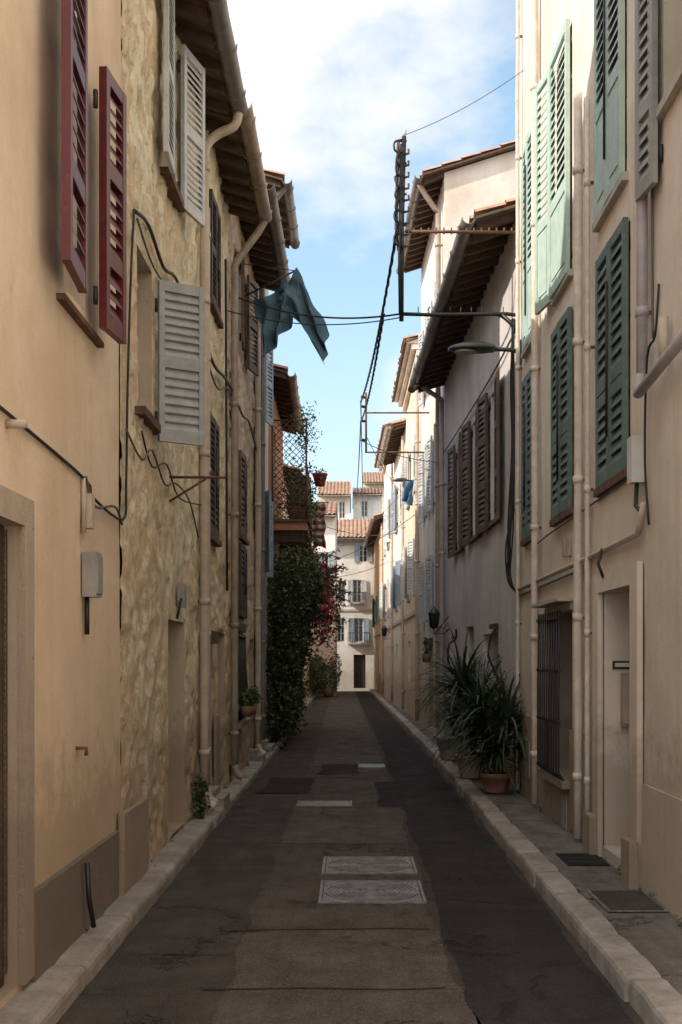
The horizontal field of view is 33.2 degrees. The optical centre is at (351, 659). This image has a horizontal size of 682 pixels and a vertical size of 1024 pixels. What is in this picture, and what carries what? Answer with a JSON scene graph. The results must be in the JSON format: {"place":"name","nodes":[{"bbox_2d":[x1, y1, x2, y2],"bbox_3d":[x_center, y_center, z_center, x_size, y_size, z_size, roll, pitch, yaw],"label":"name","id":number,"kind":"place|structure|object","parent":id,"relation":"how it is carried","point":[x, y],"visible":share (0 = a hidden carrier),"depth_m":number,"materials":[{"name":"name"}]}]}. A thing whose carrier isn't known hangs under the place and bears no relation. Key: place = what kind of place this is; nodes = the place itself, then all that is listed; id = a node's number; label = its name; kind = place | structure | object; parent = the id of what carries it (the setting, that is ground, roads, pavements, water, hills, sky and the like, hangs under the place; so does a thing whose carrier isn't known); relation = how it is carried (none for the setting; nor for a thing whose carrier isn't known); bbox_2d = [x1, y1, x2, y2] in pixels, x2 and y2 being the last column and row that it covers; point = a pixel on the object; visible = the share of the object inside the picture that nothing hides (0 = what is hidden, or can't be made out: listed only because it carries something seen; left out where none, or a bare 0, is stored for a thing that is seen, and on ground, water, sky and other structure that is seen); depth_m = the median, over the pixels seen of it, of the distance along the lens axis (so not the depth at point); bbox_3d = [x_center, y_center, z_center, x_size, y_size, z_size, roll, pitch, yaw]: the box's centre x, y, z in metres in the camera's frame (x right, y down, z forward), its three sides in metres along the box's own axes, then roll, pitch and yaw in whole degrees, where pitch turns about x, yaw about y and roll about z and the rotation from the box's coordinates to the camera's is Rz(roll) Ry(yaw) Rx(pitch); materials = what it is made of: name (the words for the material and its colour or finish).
{"place":"outdoors","nodes":[
{"label":"outdoors","id":0,"kind":"place"},
{"bbox_2d":[318,497,349,519],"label":"walls","id":1,"kind":"structure","parent":0,"point":[346,500],"depth_m":68.00,"materials":[{"name":"paint"}]},
{"bbox_2d":[317,481,350,512],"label":"roof","id":2,"kind":"structure","parent":1,"relation":"on","point":[336,488],"depth_m":69.29,"materials":[{"name":"tile"}]},
{"bbox_2d":[56,691,644,1023],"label":"road","id":3,"kind":"structure","parent":0,"point":[156,976],"depth_m":7.01,"materials":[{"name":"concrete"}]},
{"bbox_2d":[0,0,120,1008],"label":"walls","id":4,"kind":"structure","parent":3,"relation":"on","point":[59,382],"depth_m":5.77,"materials":[{"name":"beige paint"}]},
{"bbox_2d":[0,524,6,987],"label":"door","id":5,"kind":"structure","parent":4,"relation":"attached to","point":[2,752],"depth_m":5.06,"materials":[{"name":"paint"}]},
{"bbox_2d":[0,485,34,984],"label":"door surround","id":6,"kind":"object","parent":4,"relation":"attached to","point":[17,509],"visible":1,"depth_m":5.13,"materials":[{"name":"stone"}]},
{"bbox_2d":[0,210,134,532],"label":"cables","id":7,"kind":"object","parent":4,"relation":"attached to","point":[85,483],"visible":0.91,"depth_m":7.08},
{"bbox_2d":[29,831,118,981],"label":"plinth","id":8,"kind":"structure","parent":4,"relation":"attached to","point":[62,921],"depth_m":5.98,"materials":[{"name":"paint"}]},
{"bbox_2d":[56,293,103,347],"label":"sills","id":9,"kind":"structure","parent":4,"relation":"attached to","point":[70,308],"depth_m":6.16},
{"bbox_2d":[82,493,102,634],"bbox_3d":[-1.456,-0.530,6.415,0.087,0.780,0.170,0,0,0],"label":"meter box","id":10,"kind":"object","parent":4,"relation":"attached to","point":[92,574],"visible":0.95,"depth_m":6.35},
{"bbox_2d":[61,0,126,343],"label":"shutters","id":11,"kind":"object","parent":4,"relation":"attached to","point":[113,183],"visible":1,"depth_m":5.93,"materials":[{"name":"red paint"}]},
{"bbox_2d":[0,694,314,1023],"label":"kerb stones","id":12,"kind":"object","parent":3,"relation":"on","point":[50,995],"visible":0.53,"depth_m":6.42,"materials":[{"name":"stone"}]},
{"bbox_2d":[119,0,199,861],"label":"walls","id":13,"kind":"structure","parent":3,"relation":"on","point":[159,543],"depth_m":8.68,"materials":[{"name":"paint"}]},
{"bbox_2d":[118,798,147,894],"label":"plinth","id":14,"kind":"structure","parent":13,"relation":"attached to","point":[133,841],"depth_m":7.54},
{"bbox_2d":[134,167,184,434],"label":"sills","id":15,"kind":"structure","parent":13,"relation":"attached to","point":[144,413],"depth_m":9.04,"materials":[{"name":"brown wood"}]},
{"bbox_2d":[125,209,201,618],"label":"cables","id":16,"kind":"object","parent":13,"relation":"attached to","point":[144,219],"visible":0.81,"depth_m":8.48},
{"bbox_2d":[121,0,231,112],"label":"roof","id":17,"kind":"structure","parent":13,"relation":"on","point":[199,49],"depth_m":10.15,"materials":[{"name":"wood"}]},
{"bbox_2d":[207,0,247,117],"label":"gutter","id":18,"kind":"object","parent":17,"relation":"attached to","point":[223,32],"visible":0.96,"depth_m":10.06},
{"bbox_2d":[155,0,204,445],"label":"shutters","id":19,"kind":"object","parent":13,"relation":"attached to","point":[181,356],"visible":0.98,"depth_m":8.73,"materials":[{"name":"grey paint"}]},
{"bbox_2d":[175,0,227,114],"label":"rafters","id":20,"kind":"object","parent":13,"relation":"attached to","point":[195,13],"visible":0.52,"depth_m":9.89,"materials":[{"name":"brown wood"}]},
{"bbox_2d":[196,111,242,811],"bbox_3d":[-1.286,-1.919,11.080,0.456,6.778,0.135,0,0,-13],"label":"downpipe","id":21,"kind":"object","parent":13,"relation":"attached to","point":[213,137],"visible":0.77,"depth_m":11.02,"materials":[{"name":"metal"}]},
{"bbox_2d":[190,769,210,818],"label":"weeds","id":22,"kind":"object","parent":3,"relation":"on","point":[201,787],"visible":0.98,"depth_m":10.73,"materials":[{"name":"green plant"}]},
{"bbox_2d":[199,130,230,792],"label":"walls","id":23,"kind":"structure","parent":3,"relation":"on","point":[219,660],"depth_m":13.16,"materials":[{"name":"yellow paint"}]},
{"bbox_2d":[205,714,219,810],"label":"plinth","id":24,"kind":"structure","parent":23,"relation":"attached to","point":[216,749],"depth_m":12.31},
{"bbox_2d":[209,189,220,538],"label":"shutters","id":25,"kind":"object","parent":23,"relation":"attached to","point":[215,257],"visible":0.82,"depth_m":12.12,"materials":[{"name":"wood"}]},
{"bbox_2d":[210,259,232,590],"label":"cables","id":26,"kind":"object","parent":23,"relation":"attached to","point":[218,371],"visible":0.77,"depth_m":13.21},
{"bbox_2d":[205,114,258,218],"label":"roof","id":27,"kind":"structure","parent":23,"relation":"on","point":[232,167],"depth_m":12.68,"materials":[{"name":"wood"}]},
{"bbox_2d":[205,109,256,221],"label":"rafters","id":28,"kind":"object","parent":27,"relation":"attached to","point":[242,204],"visible":0.55,"depth_m":12.78,"materials":[{"name":"brown wood"}]},
{"bbox_2d":[240,103,271,222],"bbox_3d":[-1.065,-5.394,12.610,0.203,0.106,2.880,0,0,0],"label":"gutter","id":29,"kind":"object","parent":27,"relation":"attached to","point":[252,149],"visible":0.94,"depth_m":12.42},
{"bbox_2d":[209,208,266,802],"bbox_3d":[-1.270,-1.950,12.683,0.479,6.840,2.636,0,0,0],"label":"downpipe","id":30,"kind":"object","parent":23,"relation":"attached to","point":[237,773],"visible":0.63,"depth_m":13.81,"materials":[{"name":"metal"}]},
{"bbox_2d":[229,214,255,781],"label":"walls","id":31,"kind":"structure","parent":3,"relation":"on","point":[246,447],"depth_m":16.29,"materials":[{"name":"beige"}]},
{"bbox_2d":[238,634,247,720],"bbox_3d":[-1.426,0.226,14.950,0.068,1.112,1.300,0,0,0],"label":"window grille","id":32,"kind":"object","parent":31,"relation":"in","point":[242,677],"depth_m":14.83,"materials":[{"name":"black metal"}]},
{"bbox_2d":[238,240,258,618],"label":"shutters","id":33,"kind":"object","parent":31,"relation":"attached to","point":[253,328],"visible":0.87,"depth_m":15.39,"materials":[{"name":"brown paint"}]},
{"bbox_2d":[252,322,265,752],"bbox_3d":[-1.404,-1.815,17.300,0.213,6.570,0.104,0,0,0],"label":"downpipe","id":34,"kind":"object","parent":31,"relation":"attached to","point":[257,608],"visible":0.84,"depth_m":17.27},
{"bbox_2d":[239,217,279,291],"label":"rafters","id":35,"kind":"object","parent":31,"relation":"attached to","point":[260,252],"visible":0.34,"depth_m":16.41,"materials":[{"name":"brown wood"}]},
{"bbox_2d":[239,176,280,285],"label":"roof","id":36,"kind":"structure","parent":31,"relation":"on","point":[270,234],"depth_m":15.85,"materials":[{"name":"wood"}]},
{"bbox_2d":[267,184,290,284],"bbox_3d":[-1.025,-5.782,15.960,0.203,0.106,3.980,0,0,0],"label":"gutter","id":37,"kind":"object","parent":36,"relation":"attached to","point":[278,243],"visible":0.74,"depth_m":15.61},
{"bbox_2d":[245,264,328,362],"bbox_3d":[-0.906,-4.683,15.586,1.197,1.344,0.325,0,0,0],"label":"hanging cloth","id":38,"kind":"object","parent":31,"relation":"attached to","point":[292,295],"visible":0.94,"depth_m":15.52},
{"bbox_2d":[265,542,352,750],"bbox_3d":[-0.977,-0.281,23.278,1.998,3.850,7.551,0,0,0],"label":"climbing bush","id":39,"kind":"object","parent":3,"relation":"on","point":[298,592],"visible":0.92,"depth_m":20.69,"materials":[{"name":"green plant"}]},
{"bbox_2d":[310,514,336,695],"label":"walls","id":40,"kind":"structure","parent":3,"relation":"on","point":[330,535],"depth_m":50.00,"materials":[{"name":"white paint"}]},
{"bbox_2d":[307,646,342,696],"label":"potted plants","id":41,"kind":"object","parent":3,"relation":"on","point":[322,672],"visible":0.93,"depth_m":48.51,"materials":[{"name":"green plant"}]},
{"bbox_2d":[322,856,417,873],"bbox_3d":[0.133,1.602,8.850,0.715,0.036,0.700,0,0,0],"label":"manhole cover","id":42,"kind":"object","parent":3,"relation":"on","point":[368,864],"visible":1,"depth_m":8.83,"materials":[{"name":"metal"}]},
{"bbox_2d":[318,880,426,903],"bbox_3d":[0.135,1.602,7.840,0.710,0.036,0.720,0,0,0],"label":"manhole cover","id":43,"kind":"object","parent":3,"relation":"on","point":[371,892],"visible":1,"depth_m":7.80,"materials":[{"name":"metal"}]},
{"bbox_2d":[369,689,681,1023],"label":"kerb stones","id":44,"kind":"object","parent":3,"relation":"on","point":[639,983],"visible":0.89,"depth_m":6.74,"materials":[{"name":"stone"}]},
{"bbox_2d":[227,0,515,519],"label":"sky","id":45,"kind":"structure","parent":0,"point":[331,86],"materials":[{"name":"blue"}]},
{"bbox_2d":[375,690,681,994],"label":"pavement","id":46,"kind":"structure","parent":0,"point":[654,939],"depth_m":7.67,"materials":[{"name":"concrete"}]},
{"bbox_2d":[374,521,383,695],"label":"walls","id":47,"kind":"structure","parent":46,"relation":"on","point":[377,629],"depth_m":53.01,"materials":[{"name":"paint"}]},
{"bbox_2d":[384,463,394,703],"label":"walls","id":48,"kind":"structure","parent":46,"relation":"on","point":[387,620],"depth_m":42.99,"materials":[{"name":"paint"}]},
{"bbox_2d":[380,498,389,618],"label":"shutters","id":49,"kind":"object","parent":48,"relation":"attached to","point":[386,525],"visible":0.7,"depth_m":42.55,"materials":[{"name":"grey paint"}]},
{"bbox_2d":[390,463,393,701],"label":"downpipe","id":50,"kind":"object","parent":48,"relation":"attached to","point":[391,610],"visible":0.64,"depth_m":38.19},
{"bbox_2d":[406,392,420,723],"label":"walls","id":51,"kind":"structure","parent":46,"relation":"on","point":[410,606],"depth_m":29.50,"materials":[{"name":"paint"}]},
{"bbox_2d":[400,433,414,600],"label":"shutters","id":52,"kind":"object","parent":51,"relation":"attached to","point":[407,571],"visible":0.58,"depth_m":29.80,"materials":[{"name":"grey paint"}]},
{"bbox_2d":[394,337,420,411],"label":"cornice","id":53,"kind":"structure","parent":51,"relation":"attached to","point":[402,396],"depth_m":28.43,"materials":[{"name":"paint"}]},
{"bbox_2d":[415,354,420,720],"bbox_3d":[1.516,-2.800,26.220,0.145,8.400,0.104,0,0,0],"label":"downpipe","id":54,"kind":"object","parent":51,"relation":"attached to","point":[417,561],"visible":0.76,"depth_m":26.18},
{"bbox_2d":[419,690,464,759],"bbox_3d":[1.389,0.874,16.862,0.942,1.202,1.193,0,0,0],"label":"potted yucca","id":55,"kind":"object","parent":46,"relation":"on","point":[447,753],"visible":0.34,"depth_m":16.74,"materials":[{"name":"plant"}]},
{"bbox_2d":[401,620,504,778],"bbox_3d":[1.192,0.476,14.369,1.337,1.997,1.853,0,0,0],"label":"potted yucca","id":56,"kind":"object","parent":46,"relation":"on","point":[462,671],"visible":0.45,"depth_m":14.21,"materials":[{"name":"plant"}]},
{"bbox_2d":[421,656,526,795],"bbox_3d":[1.311,0.710,12.696,1.098,1.531,1.600,0,0,0],"label":"potted yucca","id":57,"kind":"object","parent":46,"relation":"on","point":[495,729],"visible":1,"depth_m":12.57,"materials":[{"name":"plant"}]},
{"bbox_2d":[555,853,609,865],"bbox_3d":[1.700,1.472,8.450,0.300,0.012,0.500,0,0,0],"label":"drain grate","id":58,"kind":"object","parent":46,"relation":"on","point":[577,859],"visible":0.98,"depth_m":8.40,"materials":[{"name":"metal"}]},
{"bbox_2d":[519,0,681,844],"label":"walls","id":59,"kind":"structure","parent":46,"relation":"on","point":[655,546],"depth_m":8.30,"materials":[{"name":"beige"}]},
{"bbox_2d":[393,129,515,333],"bbox_3d":[1.182,-4.740,12.867,1.443,2.484,0.116,0,0,0],"label":"utility bracket","id":60,"kind":"object","parent":59,"relation":"attached to","point":[401,165],"visible":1,"depth_m":12.88,"materials":[{"name":"black metal"}]},
{"bbox_2d":[360,223,398,402],"bbox_3d":[0.355,-5.119,18.425,0.043,0.605,11.157,0,0,-2],"label":"overhead cable","id":61,"kind":"object","parent":60,"relation":"attached to","point":[386,289],"visible":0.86,"depth_m":15.60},
{"bbox_2d":[448,339,521,363],"bbox_3d":[1.495,-3.445,12.800,0.830,0.250,0.300,0,0,0],"label":"street lamp","id":62,"kind":"object","parent":59,"relation":"attached to","point":[471,347],"visible":0.98,"depth_m":12.73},
{"bbox_2d":[536,610,563,780],"bbox_3d":[1.824,0.337,10.450,0.085,1.534,1.180,0,0,0],"label":"window grille","id":63,"kind":"object","parent":59,"relation":"attached to","point":[543,636],"depth_m":10.38,"materials":[{"name":"black metal"}]},
{"bbox_2d":[531,597,572,614],"bbox_3d":[1.825,-0.480,10.450,0.149,0.100,1.400,0,0,0],"label":"window hood","id":64,"kind":"object","parent":59,"relation":"attached to","point":[555,602],"depth_m":10.19,"materials":[{"name":"concrete"}]},
{"bbox_2d":[515,501,645,595],"bbox_3d":[1.865,-0.857,10.133,0.044,0.311,5.695,0,0,0],"label":"conduit","id":65,"kind":"object","parent":59,"relation":"attached to","point":[629,537],"visible":0.87,"depth_m":8.53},
{"bbox_2d":[505,187,659,594],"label":"cables","id":66,"kind":"object","parent":59,"relation":"attached to","point":[510,530],"visible":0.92,"depth_m":12.89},
{"bbox_2d":[521,0,662,540],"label":"shutters","id":67,"kind":"object","parent":59,"relation":"attached to","point":[552,244],"visible":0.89,"depth_m":8.65,"materials":[{"name":"green paint"}]},
{"bbox_2d":[564,0,629,505],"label":"windows","id":68,"kind":"structure","parent":59,"relation":"attached to","point":[616,317],"depth_m":8.66,"materials":[{"name":"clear glass"}]},
{"bbox_2d":[515,0,681,838],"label":"downpipe","id":69,"kind":"object","parent":59,"relation":"attached to","point":[643,380],"visible":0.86,"depth_m":9.27,"materials":[{"name":"metal"}]},
{"bbox_2d":[517,713,681,920],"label":"plinth","id":70,"kind":"structure","parent":59,"relation":"attached to","point":[662,844],"depth_m":7.13,"materials":[{"name":"beige paint"}]},
{"bbox_2d":[520,63,681,788],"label":"sills","id":71,"kind":"structure","parent":59,"relation":"attached to","point":[674,88],"depth_m":8.45,"materials":[{"name":"white stone"}]},
{"bbox_2d":[583,561,642,888],"bbox_3d":[1.839,0.430,8.120,0.098,2.140,1.480,0,0,0],"label":"door surround","id":72,"kind":"object","parent":59,"relation":"attached to","point":[630,575],"visible":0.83,"depth_m":7.59,"materials":[{"name":"stone"}]},
{"bbox_2d":[620,673,628,726],"bbox_3d":[2.120,0.300,8.559,0.200,0.400,0.079,0,0,0],"label":"panel","id":73,"kind":"object","parent":59,"relation":"attached to","point":[624,699],"visible":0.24,"depth_m":8.54,"materials":[{"name":"beige metal"}]},
{"bbox_2d":[627,436,643,511],"bbox_3d":[1.855,-1.194,7.432,0.089,0.512,0.176,0,0,0],"label":"electric box","id":74,"kind":"object","parent":59,"relation":"attached to","point":[635,461],"visible":0.91,"depth_m":7.40,"materials":[{"name":"white plastic"}]},
{"bbox_2d":[587,890,668,911],"bbox_3d":[1.680,1.474,7.000,0.360,0.008,0.600,0,0,0],"label":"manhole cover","id":75,"kind":"object","parent":46,"relation":"on","point":[625,901],"visible":1,"depth_m":6.95,"materials":[{"name":"metal"}]},
{"label":"ground","id":76,"kind":"structure","parent":0,"visible":0},
{"bbox_2d":[265,289,268,738],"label":"walls","id":77,"kind":"structure","parent":76,"relation":"on","point":[266,489],"depth_m":20.12,"materials":[{"name":"white paint"}]},
{"bbox_2d":[265,350,272,577],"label":"shutters","id":78,"kind":"object","parent":77,"relation":"attached to","point":[269,520],"visible":0.65,"depth_m":19.21,"materials":[{"name":"blue paint"}]},
{"bbox_2d":[259,185,286,752],"bbox_3d":[-1.257,-3.028,18.100,0.507,9.005,0.116,0,0,0],"label":"downpipe","id":79,"kind":"object","parent":77,"relation":"attached to","point":[281,192],"visible":0.46,"depth_m":18.05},
{"bbox_2d":[263,168,290,245],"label":"roof","id":80,"kind":"structure","parent":77,"relation":"on","point":[275,175],"depth_m":18.06,"materials":[{"name":"tile"}]},
{"bbox_2d":[282,179,299,248],"bbox_3d":[-1.029,-7.482,19.325,0.210,0.106,2.850,0,0,0],"label":"gutter","id":81,"kind":"object","parent":80,"relation":"attached to","point":[290,207],"visible":1,"depth_m":19.20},
{"bbox_2d":[268,375,282,737],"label":"walls","id":82,"kind":"structure","parent":76,"relation":"on","point":[276,415],"depth_m":23.20,"materials":[{"name":"paint"}]},
{"bbox_2d":[269,370,295,434],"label":"rafters","id":83,"kind":"object","parent":82,"relation":"attached to","point":[281,391],"visible":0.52,"depth_m":22.50,"materials":[{"name":"brown wood"}]},
{"bbox_2d":[273,519,313,555],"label":"balcony","id":84,"kind":"structure","parent":82,"relation":"attached to","point":[290,533],"depth_m":21.80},
{"bbox_2d":[272,403,311,527],"bbox_3d":[-1.179,-3.728,23.300,0.678,2.256,3.431,0,0,0],"label":"balcony trellis","id":85,"kind":"object","parent":84,"relation":"on","point":[307,513],"visible":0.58,"depth_m":21.60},
{"bbox_2d":[274,398,326,559],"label":"balcony plants","id":86,"kind":"object","parent":82,"relation":"attached to","point":[302,505],"visible":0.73,"depth_m":21.93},
{"bbox_2d":[284,502,328,548],"bbox_3d":[-1.000,-2.931,25.010,1.001,1.022,0.218,0,0,0],"label":"striped cloth","id":87,"kind":"object","parent":86,"relation":"attached to","point":[319,528],"visible":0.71,"depth_m":25.02,"materials":[{"name":"red fabric"}]},
{"bbox_2d":[337,540,373,690],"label":"walls","id":88,"kind":"structure","parent":76,"relation":"on","point":[346,652],"depth_m":58.00,"materials":[{"name":"white paint"}]},
{"bbox_2d":[337,545,367,641],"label":"windows","id":89,"kind":"structure","parent":88,"relation":"attached to","point":[358,622],"depth_m":58.12,"materials":[{"name":"grey glass"}]},
{"bbox_2d":[337,519,369,537],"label":"roof","id":90,"kind":"structure","parent":88,"relation":"on","point":[356,526],"depth_m":59.45,"materials":[{"name":"tile"}]},
{"bbox_2d":[348,545,371,641],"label":"shutters","id":91,"kind":"object","parent":88,"relation":"attached to","point":[366,620],"visible":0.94,"depth_m":57.93,"materials":[{"name":"blue paint"}]},
{"bbox_2d":[354,655,365,687],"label":"door","id":92,"kind":"structure","parent":88,"relation":"attached to","point":[359,671],"depth_m":58.18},
{"bbox_2d":[353,495,381,519],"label":"walls","id":93,"kind":"structure","parent":76,"relation":"on","point":[375,504],"depth_m":72.00,"materials":[{"name":"white paint"}]},
{"bbox_2d":[394,427,405,711],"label":"walls","id":94,"kind":"structure","parent":76,"relation":"on","point":[397,614],"depth_m":35.59,"materials":[{"name":"paint"}]},
{"bbox_2d":[384,423,405,465],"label":"rafters","id":95,"kind":"object","parent":94,"relation":"attached to","point":[395,439],"visible":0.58,"depth_m":34.19,"materials":[{"name":"brown wood"}]},
{"bbox_2d":[391,475,400,609],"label":"shutters","id":96,"kind":"object","parent":94,"relation":"attached to","point":[395,587],"visible":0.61,"depth_m":35.83,"materials":[{"name":"blue paint"}]},
{"bbox_2d":[401,436,405,708],"bbox_3d":[1.454,-2.450,32.220,0.145,7.700,0.104,0,0,0],"label":"downpipe","id":97,"kind":"object","parent":94,"relation":"attached to","point":[402,602],"visible":0.7,"depth_m":32.18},
{"bbox_2d":[421,150,515,732],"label":"walls","id":98,"kind":"structure","parent":76,"relation":"on","point":[466,191],"depth_m":21.02,"materials":[{"name":"paint"}]},
{"bbox_2d":[418,282,435,622],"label":"shutters","id":99,"kind":"object","parent":98,"relation":"attached to","point":[425,586],"visible":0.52,"depth_m":23.80,"materials":[{"name":"grey paint"}]},
{"bbox_2d":[405,169,451,272],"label":"rafters","id":100,"kind":"object","parent":98,"relation":"attached to","point":[416,252],"visible":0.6,"depth_m":23.12,"materials":[{"name":"brown wood"}]},
{"bbox_2d":[417,182,442,738],"bbox_3d":[1.451,-3.676,21.220,0.511,10.302,0.137,0,0,-14],"label":"downpipe","id":101,"kind":"object","parent":98,"relation":"attached to","point":[431,203],"visible":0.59,"depth_m":21.20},
{"bbox_2d":[404,140,515,269],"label":"roof","id":102,"kind":"structure","parent":98,"relation":"on","point":[469,159],"depth_m":21.00,"materials":[{"name":"tile"}]},
{"bbox_2d":[396,175,422,273],"bbox_3d":[1.165,-8.823,23.510,0.206,0.107,5.266,0,0,-1],"label":"gutter","id":103,"kind":"object","parent":102,"relation":"attached to","point":[413,199],"visible":0.6,"depth_m":22.39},
{"bbox_2d":[444,222,515,770],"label":"walls","id":104,"kind":"structure","parent":76,"relation":"on","point":[479,595],"depth_m":15.63,"materials":[{"name":"grey paint"}]},
{"bbox_2d":[418,384,446,733],"bbox_3d":[1.450,-1.782,20.700,0.536,6.504,0.104,0,0,0],"label":"downpipe","id":105,"kind":"object","parent":104,"relation":"attached to","point":[441,400],"visible":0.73,"depth_m":20.66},
{"bbox_2d":[416,197,515,389],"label":"roof","id":106,"kind":"structure","parent":104,"relation":"on","point":[507,206],"depth_m":13.04,"materials":[{"name":"tile"}]},
{"bbox_2d":[408,217,475,392],"bbox_3d":[1.225,-4.952,17.010,0.206,0.107,8.227,0,0,-1],"label":"gutter","id":107,"kind":"object","parent":106,"relation":"attached to","point":[457,251],"visible":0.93,"depth_m":15.56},
{"bbox_2d":[418,212,515,392],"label":"rafters","id":108,"kind":"object","parent":104,"relation":"attached to","point":[470,286],"visible":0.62,"depth_m":15.53,"materials":[{"name":"brown wood"}]},
{"bbox_2d":[447,369,498,557],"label":"shutters","id":109,"kind":"object","parent":104,"relation":"attached to","point":[481,486],"visible":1,"depth_m":17.00,"materials":[{"name":"brown paint"}]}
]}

